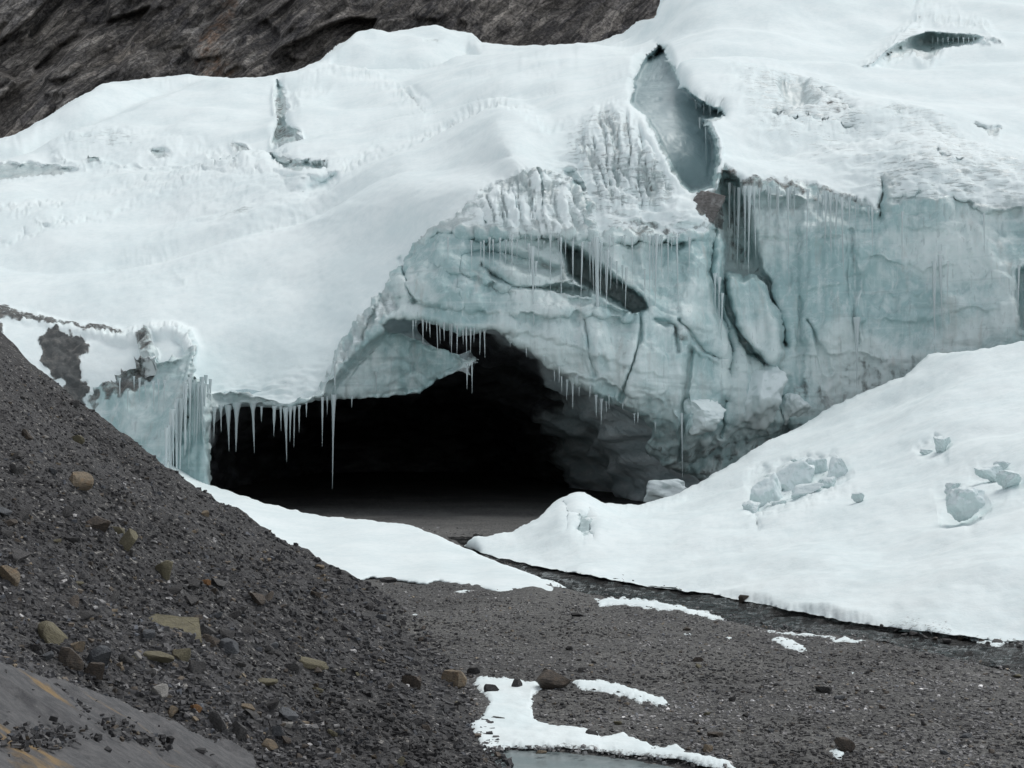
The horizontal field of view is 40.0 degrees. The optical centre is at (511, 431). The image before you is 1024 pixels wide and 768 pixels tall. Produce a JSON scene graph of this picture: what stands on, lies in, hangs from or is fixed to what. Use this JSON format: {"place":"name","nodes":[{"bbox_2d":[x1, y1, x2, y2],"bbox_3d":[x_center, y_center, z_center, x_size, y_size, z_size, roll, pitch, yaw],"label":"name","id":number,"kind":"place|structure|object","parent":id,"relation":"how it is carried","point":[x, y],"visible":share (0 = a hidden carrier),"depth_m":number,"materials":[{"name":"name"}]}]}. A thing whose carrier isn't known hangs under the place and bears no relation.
{"place":"outdoors","nodes":[
{"label":"outdoors","id":0,"kind":"place"},
{"bbox_2d":[0,331,513,767],"bbox_3d":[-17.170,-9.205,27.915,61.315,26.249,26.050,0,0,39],"label":"moraine slope","id":1,"kind":"structure","parent":0,"point":[15,354],"depth_m":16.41,"materials":[{"name":"gravel"}]},
{"bbox_2d":[0,528,12,537],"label":"stone","id":2,"kind":"object","parent":1,"relation":"on","point":[7,533],"visible":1,"depth_m":11.69,"materials":[{"name":"stone"}]},
{"bbox_2d":[0,507,12,514],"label":"stone","id":3,"kind":"object","parent":1,"relation":"on","point":[4,511],"visible":1,"depth_m":12.29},
{"bbox_2d":[0,565,19,586],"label":"rock","id":4,"kind":"object","parent":1,"relation":"on","point":[10,574],"visible":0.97,"depth_m":11.01,"materials":[{"name":"beige stone"}]},
{"bbox_2d":[4,519,17,525],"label":"stone","id":5,"kind":"object","parent":1,"relation":"on","point":[11,522],"visible":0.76,"depth_m":12.10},
{"bbox_2d":[9,464,24,473],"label":"stone","id":6,"kind":"object","parent":1,"relation":"on","point":[15,469],"visible":0.97,"depth_m":15.15,"materials":[{"name":"grey stone"}]},
{"bbox_2d":[12,450,25,458],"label":"stone","id":7,"kind":"object","parent":1,"relation":"on","point":[18,454],"visible":1,"depth_m":15.76,"materials":[{"name":"grey stone"}]},
{"bbox_2d":[11,548,32,562],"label":"stone","id":8,"kind":"object","parent":1,"relation":"on","point":[22,555],"visible":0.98,"depth_m":11.45,"materials":[{"name":"grey stone"}]},
{"bbox_2d":[16,509,30,520],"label":"stone","id":9,"kind":"object","parent":1,"relation":"on","point":[24,514],"visible":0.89,"depth_m":12.80,"materials":[{"name":"grey stone"}]},
{"bbox_2d":[21,429,32,439],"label":"stone","id":10,"kind":"object","parent":1,"relation":"on","point":[26,434],"visible":0.75,"depth_m":17.55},
{"bbox_2d":[29,644,44,653],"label":"stone","id":11,"kind":"object","parent":1,"relation":"on","point":[34,647],"visible":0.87,"depth_m":9.47,"materials":[{"name":"grey stone"}]},
{"bbox_2d":[42,651,53,659],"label":"stone","id":12,"kind":"object","parent":1,"relation":"on","point":[48,655],"visible":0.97,"depth_m":9.40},
{"bbox_2d":[37,621,67,644],"bbox_3d":[-3.460,1.529,10.578,0.275,0.124,0.194,39,6,16],"label":"rock","id":13,"kind":"object","parent":1,"relation":"on","point":[49,632],"visible":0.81,"depth_m":10.53,"materials":[{"name":"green stone"}]},
{"bbox_2d":[62,506,73,517],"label":"stone","id":14,"kind":"object","parent":1,"relation":"on","point":[67,511],"visible":1,"depth_m":13.40,"materials":[{"name":"stone"}]},
{"bbox_2d":[58,647,84,670],"bbox_3d":[-3.001,1.557,9.546,0.195,0.203,0.161,6,3,-15],"label":"rock","id":15,"kind":"object","parent":1,"relation":"on","point":[69,657],"visible":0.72,"depth_m":9.49,"materials":[{"name":"stone"}]},
{"bbox_2d":[63,537,80,542],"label":"stone","id":16,"kind":"object","parent":1,"relation":"on","point":[73,539],"visible":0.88,"depth_m":12.67,"materials":[{"name":"stone"}]},
{"bbox_2d":[68,595,78,607],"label":"stone","id":17,"kind":"object","parent":1,"relation":"on","point":[73,600],"visible":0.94,"depth_m":11.18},
{"bbox_2d":[70,400,79,407],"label":"stone","id":18,"kind":"object","parent":1,"relation":"on","point":[76,403],"visible":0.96,"depth_m":27.17,"materials":[{"name":"stone"}]},
{"bbox_2d":[70,435,84,443],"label":"stone","id":19,"kind":"object","parent":1,"relation":"on","point":[80,439],"visible":0.59,"depth_m":21.42,"materials":[{"name":"green stone"}]},
{"bbox_2d":[71,641,84,651],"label":"rock","id":20,"kind":"object","parent":1,"relation":"on","point":[79,646],"visible":0.81,"depth_m":10.51,"materials":[{"name":"beige stone"}]},
{"bbox_2d":[69,471,93,490],"bbox_3d":[-5.225,0.620,16.986,0.328,0.279,0.220,0,0,-33],"label":"rock","id":21,"kind":"object","parent":1,"relation":"on","point":[83,480],"visible":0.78,"depth_m":16.95,"materials":[{"name":"beige stone"}]},
{"bbox_2d":[76,610,95,619],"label":"stone","id":22,"kind":"object","parent":1,"relation":"on","point":[86,614],"visible":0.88,"depth_m":11.06,"materials":[{"name":"stone"}]},
{"bbox_2d":[83,662,104,679],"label":"rock","id":23,"kind":"object","parent":1,"relation":"on","point":[97,669],"visible":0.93,"depth_m":9.53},
{"bbox_2d":[86,516,110,531],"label":"rock","id":24,"kind":"object","parent":1,"relation":"on","point":[100,523],"visible":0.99,"depth_m":13.49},
{"bbox_2d":[87,645,110,665],"bbox_3d":[-3.097,1.709,10.501,0.155,0.283,0.172,34,0,1],"label":"rock","id":25,"kind":"object","parent":1,"relation":"on","point":[100,653],"visible":0.78,"depth_m":10.44,"materials":[{"name":"stone"}]},
{"bbox_2d":[109,590,119,601],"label":"stone","id":26,"kind":"object","parent":1,"relation":"on","point":[114,597],"visible":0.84,"depth_m":11.82,"materials":[{"name":"grey stone"}]},
{"bbox_2d":[110,526,124,534],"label":"stone","id":27,"kind":"object","parent":1,"relation":"on","point":[119,530],"visible":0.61,"depth_m":14.75,"materials":[{"name":"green stone"}]},
{"bbox_2d":[118,653,133,663],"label":"stone","id":28,"kind":"object","parent":1,"relation":"on","point":[124,658],"visible":0.95,"depth_m":10.76,"materials":[{"name":"stone"}]},
{"bbox_2d":[0,662,255,767],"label":"rock outcrop","id":29,"kind":"object","parent":1,"relation":"on","point":[21,701],"visible":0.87,"depth_m":7.08,"materials":[{"name":"stone"}]},
{"bbox_2d":[0,669,217,766],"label":"stone chips","id":30,"kind":"object","parent":29,"relation":"on","point":[51,739],"visible":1,"depth_m":6.49,"materials":[{"name":"gravel"}]},
{"bbox_2d":[119,528,137,550],"bbox_3d":[-3.735,1.080,13.655,0.170,0.252,0.167,42,7,14],"label":"rock","id":31,"kind":"object","parent":1,"relation":"on","point":[128,539],"visible":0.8,"depth_m":13.60,"materials":[{"name":"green stone"}]},
{"bbox_2d":[142,629,154,639],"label":"stone","id":32,"kind":"object","parent":1,"relation":"on","point":[148,633],"visible":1,"depth_m":11.32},
{"bbox_2d":[143,651,174,662],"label":"rock","id":33,"kind":"object","parent":1,"relation":"on","point":[160,657],"visible":0.9,"depth_m":11.09,"materials":[{"name":"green stone"}]},
{"bbox_2d":[151,683,168,698],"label":"stone","id":34,"kind":"object","parent":1,"relation":"on","point":[161,690],"visible":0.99,"depth_m":10.56,"materials":[{"name":"stone"}]},
{"bbox_2d":[155,560,172,580],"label":"rock","id":35,"kind":"object","parent":1,"relation":"on","point":[164,568],"visible":0.85,"depth_m":13.72,"materials":[{"name":"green stone"}]},
{"bbox_2d":[167,705,178,717],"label":"rock","id":36,"kind":"object","parent":1,"relation":"on","point":[172,711],"visible":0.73,"depth_m":10.43,"materials":[{"name":"beige stone"}]},
{"bbox_2d":[149,614,201,642],"bbox_3d":[-2.888,1.691,11.972,0.461,0.288,0.268,0,0,-20],"label":"rock slab","id":37,"kind":"object","parent":1,"relation":"on","point":[190,624],"visible":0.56,"depth_m":11.99,"materials":[{"name":"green stone"}]},
{"bbox_2d":[168,586,182,594],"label":"stone","id":38,"kind":"object","parent":1,"relation":"on","point":[175,590],"visible":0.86,"depth_m":13.45,"materials":[{"name":"stone"}]},
{"bbox_2d":[172,648,190,661],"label":"rock","id":39,"kind":"object","parent":1,"relation":"on","point":[184,654],"visible":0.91,"depth_m":11.29,"materials":[{"name":"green stone"}]},
{"bbox_2d":[184,595,198,605],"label":"stone","id":40,"kind":"object","parent":1,"relation":"on","point":[192,600],"visible":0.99,"depth_m":13.49,"materials":[{"name":"grey stone"}]},
{"bbox_2d":[188,578,199,588],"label":"stone","id":41,"kind":"object","parent":1,"relation":"on","point":[195,582],"visible":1,"depth_m":14.76,"materials":[{"name":"stone"}]},
{"bbox_2d":[190,704,201,712],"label":"rock","id":42,"kind":"object","parent":1,"relation":"on","point":[197,707],"visible":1,"depth_m":10.53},
{"bbox_2d":[188,660,206,673],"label":"rock","id":43,"kind":"object","parent":1,"relation":"on","point":[194,667],"visible":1,"depth_m":11.18,"materials":[{"name":"grey stone"}]},
{"bbox_2d":[200,624,215,634],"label":"stone","id":44,"kind":"object","parent":1,"relation":"on","point":[205,629],"visible":0.7,"depth_m":12.25,"materials":[{"name":"grey stone"}]},
{"bbox_2d":[202,634,220,646],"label":"stone","id":45,"kind":"object","parent":1,"relation":"on","point":[213,641],"visible":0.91,"depth_m":12.03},
{"bbox_2d":[206,710,226,730],"bbox_3d":[-2.196,2.167,10.471,0.178,0.178,0.144,26,-3,-25],"label":"rock","id":46,"kind":"object","parent":1,"relation":"on","point":[215,718],"visible":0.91,"depth_m":10.42,"materials":[{"name":"grey stone"}]},
{"bbox_2d":[211,577,227,586],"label":"stone","id":47,"kind":"object","parent":1,"relation":"on","point":[218,582],"visible":1,"depth_m":16.83,"materials":[{"name":"grey stone"}]},
{"bbox_2d":[218,628,234,638],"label":"stone","id":48,"kind":"object","parent":1,"relation":"on","point":[226,632],"visible":0.93,"depth_m":13.43,"materials":[{"name":"stone"}]},
{"bbox_2d":[219,638,238,654],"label":"rock","id":49,"kind":"object","parent":1,"relation":"on","point":[229,645],"visible":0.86,"depth_m":12.18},
{"bbox_2d":[228,609,241,618],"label":"stone","id":50,"kind":"object","parent":1,"relation":"on","point":[235,614],"visible":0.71,"depth_m":14.90,"materials":[{"name":"stone"}]},
{"bbox_2d":[230,668,240,677],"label":"stone","id":51,"kind":"object","parent":1,"relation":"on","point":[237,673],"visible":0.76,"depth_m":11.75,"materials":[{"name":"grey stone"}]},
{"bbox_2d":[229,720,247,740],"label":"rock","id":52,"kind":"object","parent":1,"relation":"on","point":[239,730],"visible":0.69,"depth_m":10.56,"materials":[{"name":"grey stone"}]},
{"bbox_2d":[242,626,251,633],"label":"stone","id":53,"kind":"object","parent":1,"relation":"on","point":[246,629],"visible":0.99,"depth_m":14.39,"materials":[{"name":"stone"}]},
{"bbox_2d":[241,703,255,710],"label":"rock","id":54,"kind":"object","parent":1,"relation":"on","point":[244,706],"visible":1,"depth_m":11.12,"materials":[{"name":"beige stone"}]},
{"bbox_2d":[245,709,259,719],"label":"stone","id":55,"kind":"object","parent":1,"relation":"on","point":[253,714],"visible":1,"depth_m":11.07,"materials":[{"name":"grey stone"}]},
{"bbox_2d":[248,592,265,604],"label":"stone","id":56,"kind":"object","parent":1,"relation":"on","point":[258,599],"visible":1,"depth_m":17.25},
{"bbox_2d":[258,678,277,685],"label":"rock","id":57,"kind":"object","parent":1,"relation":"on","point":[268,681],"visible":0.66,"depth_m":12.24,"materials":[{"name":"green stone"}]},
{"bbox_2d":[261,738,277,750],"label":"rock","id":58,"kind":"object","parent":1,"relation":"on","point":[270,744],"visible":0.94,"depth_m":10.83,"materials":[{"name":"beige stone"}]},
{"bbox_2d":[265,591,273,600],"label":"stone","id":59,"kind":"object","parent":1,"relation":"on","point":[269,596],"visible":0.9,"depth_m":17.64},
{"bbox_2d":[265,697,278,709],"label":"stone","id":60,"kind":"object","parent":1,"relation":"on","point":[274,703],"visible":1,"depth_m":11.37,"materials":[{"name":"stone"}]},
{"bbox_2d":[272,726,284,736],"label":"rock","id":61,"kind":"object","parent":1,"relation":"on","point":[277,731],"visible":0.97,"depth_m":11.05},
{"bbox_2d":[282,736,290,743],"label":"stone","id":62,"kind":"object","parent":1,"relation":"on","point":[286,740],"visible":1,"depth_m":11.01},
{"bbox_2d":[278,707,298,720],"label":"stone","id":63,"kind":"object","parent":1,"relation":"on","point":[288,714],"visible":1,"depth_m":11.42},
{"bbox_2d":[284,663,302,674],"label":"stone","id":64,"kind":"object","parent":1,"relation":"on","point":[296,667],"visible":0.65,"depth_m":14.08,"materials":[{"name":"grey stone"}]},
{"bbox_2d":[299,656,328,669],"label":"rock","id":65,"kind":"object","parent":1,"relation":"on","point":[310,663],"visible":0.82,"depth_m":15.01,"materials":[{"name":"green stone"}]},
{"bbox_2d":[402,675,421,689],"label":"rock","id":66,"kind":"object","parent":1,"relation":"on","point":[413,681],"visible":0.88,"depth_m":17.33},
{"bbox_2d":[0,0,659,137],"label":"mountain","id":67,"kind":"structure","parent":0,"point":[55,55],"depth_m":207.35,"materials":[{"name":"stone"}]},
{"bbox_2d":[491,750,673,767],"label":"pond","id":68,"kind":"structure","parent":0,"point":[528,759],"depth_m":14.64,"materials":[{"name":"liquid"}]},
{"bbox_2d":[225,471,1023,767],"bbox_3d":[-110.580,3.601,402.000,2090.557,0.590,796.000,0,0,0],"label":"gravel ground","id":69,"kind":"structure","parent":0,"point":[466,502],"depth_m":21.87,"materials":[{"name":"gravel"}]},
{"bbox_2d":[172,464,568,590],"bbox_3d":[-7.787,1.801,44.633,9.350,3.275,36.842,0,0,-20],"label":"snow drift","id":70,"kind":"object","parent":69,"relation":"on","point":[360,549],"visible":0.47,"depth_m":38.64,"materials":[{"name":"snow"}]},
{"bbox_2d":[379,577,396,582],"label":"rock","id":71,"kind":"object","parent":69,"relation":"on","point":[387,579],"visible":0.98,"depth_m":32.15,"materials":[{"name":"stone"}]},
{"bbox_2d":[441,670,466,688],"bbox_3d":[-0.772,3.370,18.972,0.290,0.310,0.285,0,0,-37],"label":"rock","id":72,"kind":"object","parent":69,"relation":"on","point":[458,678],"visible":0.8,"depth_m":18.90,"materials":[{"name":"beige stone"}]},
{"bbox_2d":[467,665,479,673],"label":"rock","id":73,"kind":"object","parent":69,"relation":"on","point":[474,670],"visible":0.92,"depth_m":19.80,"materials":[{"name":"stone"}]},
{"bbox_2d":[484,684,498,691],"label":"rock","id":74,"kind":"object","parent":69,"relation":"on","point":[489,687],"visible":0.84,"depth_m":18.44,"materials":[{"name":"stone"}]},
{"bbox_2d":[0,0,1023,500],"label":"glacier","id":75,"kind":"object","parent":69,"relation":"on","point":[430,248],"visible":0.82,"depth_m":65.84,"materials":[{"name":"ice"}]},
{"bbox_2d":[683,398,725,435],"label":"ice block","id":76,"kind":"object","parent":75,"relation":"attached to","point":[708,415],"depth_m":58.72,"materials":[{"name":"ice"}]},
{"bbox_2d":[693,191,725,222],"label":"rock","id":77,"kind":"structure","parent":75,"relation":"attached to","point":[710,204],"depth_m":61.39,"materials":[{"name":"stone"}]},
{"bbox_2d":[744,364,787,430],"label":"ice block","id":78,"kind":"object","parent":75,"relation":"attached to","point":[767,384],"depth_m":60.45,"materials":[{"name":"ice"}]},
{"bbox_2d":[781,393,811,424],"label":"ice block","id":79,"kind":"object","parent":75,"relation":"attached to","point":[792,404],"depth_m":60.82,"materials":[{"name":"ice"}]},
{"bbox_2d":[511,678,522,686],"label":"rock","id":80,"kind":"object","parent":69,"relation":"on","point":[517,682],"visible":0.72,"depth_m":18.76,"materials":[{"name":"stone"}]},
{"bbox_2d":[536,668,570,688],"bbox_3d":[0.547,3.330,18.675,0.453,0.374,0.299,0,0,-6],"label":"rock","id":81,"kind":"object","parent":69,"relation":"on","point":[548,679],"visible":0.86,"depth_m":18.58,"materials":[{"name":"stone"}]},
{"bbox_2d":[471,676,734,767],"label":"snow patch","id":82,"kind":"object","parent":69,"relation":"on","point":[519,726],"visible":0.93,"depth_m":15.61,"materials":[{"name":"snow"}]},
{"bbox_2d":[573,679,669,706],"bbox_3d":[1.363,3.408,18.428,0.817,0.087,2.044,0,0,-27],"label":"snow patch","id":83,"kind":"object","parent":69,"relation":"on","point":[599,685],"visible":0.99,"depth_m":18.41,"materials":[{"name":"snow"}]},
{"bbox_2d":[594,596,723,619],"bbox_3d":[2.914,3.384,27.167,3.529,0.129,1.790,0,0,38],"label":"snow patch","id":84,"kind":"object","parent":69,"relation":"on","point":[642,603],"visible":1,"depth_m":27.22,"materials":[{"name":"snow"}]},
{"bbox_2d":[703,744,712,751],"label":"rock","id":85,"kind":"object","parent":69,"relation":"on","point":[709,748],"visible":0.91,"depth_m":14.79,"materials":[{"name":"beige stone"}]},
{"bbox_2d":[707,731,722,736],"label":"rock","id":86,"kind":"object","parent":69,"relation":"on","point":[716,734],"visible":1,"depth_m":15.57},
{"bbox_2d":[464,341,1023,642],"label":"snow bank","id":87,"kind":"structure","parent":69,"relation":"on","point":[898,546],"depth_m":37.06,"materials":[{"name":"snow"}]},
{"bbox_2d":[643,479,686,502],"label":"ice block","id":88,"kind":"object","parent":87,"relation":"on","point":[657,489],"depth_m":56.56,"materials":[{"name":"ice"}]},
{"bbox_2d":[742,500,760,512],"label":"ice block","id":89,"kind":"object","parent":87,"relation":"on","point":[751,506],"depth_m":41.70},
{"bbox_2d":[750,473,782,507],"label":"ice block","id":90,"kind":"object","parent":87,"relation":"on","point":[764,491],"depth_m":42.59,"materials":[{"name":"ice"}]},
{"bbox_2d":[776,460,814,490],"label":"ice block","id":91,"kind":"object","parent":87,"relation":"on","point":[790,476],"depth_m":44.20,"materials":[{"name":"ice"}]},
{"bbox_2d":[791,483,823,499],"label":"ice block","id":92,"kind":"object","parent":87,"relation":"on","point":[799,491],"depth_m":42.00,"materials":[{"name":"ice"}]},
{"bbox_2d":[805,458,828,473],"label":"ice block","id":93,"kind":"object","parent":87,"relation":"on","point":[821,465],"depth_m":44.80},
{"bbox_2d":[818,476,835,488],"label":"ice block","id":94,"kind":"object","parent":87,"relation":"on","point":[828,482],"depth_m":42.16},
{"bbox_2d":[827,454,847,477],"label":"ice block","id":95,"kind":"object","parent":87,"relation":"on","point":[838,468],"depth_m":43.63,"materials":[{"name":"ice"}]},
{"bbox_2d":[851,492,863,502],"bbox_3d":[9.390,1.780,38.161,0.331,0.310,0.246,0,0,27],"label":"ice block","id":96,"kind":"object","parent":87,"relation":"on","point":[857,497],"depth_m":38.09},
{"bbox_2d":[920,449,932,454],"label":"ice block","id":97,"kind":"object","parent":87,"relation":"on","point":[924,451],"depth_m":41.94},
{"bbox_2d":[933,436,950,452],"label":"ice block","id":98,"kind":"object","parent":87,"relation":"on","point":[941,443],"depth_m":41.57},
{"bbox_2d":[944,482,960,494],"bbox_3d":[11.231,1.467,35.910,0.404,0.393,0.272,0,0,-25],"label":"ice block","id":99,"kind":"object","parent":87,"relation":"on","point":[949,486],"depth_m":35.82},
{"bbox_2d":[946,486,984,521],"bbox_3d":[10.737,1.707,33.349,0.912,0.833,0.714,-3,5,8],"label":"ice block","id":100,"kind":"object","parent":87,"relation":"on","point":[963,503],"depth_m":33.09,"materials":[{"name":"ice"}]},
{"bbox_2d":[974,464,1002,481],"bbox_3d":[12.114,1.060,35.854,0.853,0.512,0.439,3,5,-16],"label":"ice block","id":101,"kind":"object","parent":87,"relation":"on","point":[989,473],"depth_m":35.70,"materials":[{"name":"ice"}]},
{"bbox_2d":[993,461,1010,469],"bbox_3d":[12.602,0.874,36.161,0.421,0.256,0.205,0,0,29],"label":"ice block","id":102,"kind":"object","parent":87,"relation":"on","point":[1004,464],"depth_m":36.07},
{"bbox_2d":[996,470,1020,489],"bbox_3d":[12.116,1.165,34.135,0.691,0.488,0.418,-1,6,-15],"label":"ice block","id":103,"kind":"object","parent":87,"relation":"on","point":[1005,479],"depth_m":34.06,"materials":[{"name":"ice"}]},
{"bbox_2d":[771,637,806,651],"bbox_3d":[4.419,3.380,22.364,0.404,0.057,1.690,0,0,-3],"label":"snow patch","id":104,"kind":"object","parent":69,"relation":"on","point":[789,643],"visible":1,"depth_m":22.28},
{"bbox_2d":[767,630,835,637],"bbox_3d":[4.878,3.390,23.573,0.570,0.084,1.589,0,0,-40],"label":"snow patch","id":105,"kind":"object","parent":69,"relation":"on","point":[794,634],"visible":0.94,"depth_m":23.51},
{"bbox_2d":[815,686,831,692],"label":"rock","id":106,"kind":"object","parent":69,"relation":"on","point":[820,689],"visible":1,"depth_m":18.38,"materials":[{"name":"stone"}]},
{"bbox_2d":[829,749,843,758],"bbox_3d":[3.409,3.365,14.659,0.173,0.055,0.497,0,0,0],"label":"snow patch","id":107,"kind":"object","parent":69,"relation":"on","point":[839,753],"visible":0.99,"depth_m":14.67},
{"bbox_2d":[834,737,855,752],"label":"rock","id":108,"kind":"object","parent":69,"relation":"on","point":[844,744],"visible":0.94,"depth_m":14.77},
{"bbox_2d":[830,636,864,642],"bbox_3d":[5.440,3.358,22.776,0.673,0.051,1.011,0,0,0],"label":"snow patch","id":109,"kind":"object","parent":69,"relation":"on","point":[844,639],"visible":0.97,"depth_m":22.57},
{"bbox_2d":[964,637,1008,646],"bbox_3d":[7.746,3.381,22.718,0.592,0.052,1.289,0,0,0],"label":"snow patch","id":110,"kind":"object","parent":69,"relation":"on","point":[991,643],"visible":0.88,"depth_m":22.63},
{"bbox_2d":[448,533,1023,674],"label":"stream","id":111,"kind":"structure","parent":0,"point":[1008,656],"depth_m":26.27,"materials":[{"name":"liquid"}]},
{"bbox_2d":[738,595,748,602],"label":"rock","id":112,"kind":"object","parent":111,"relation":"in","point":[741,598],"visible":0.95,"depth_m":28.07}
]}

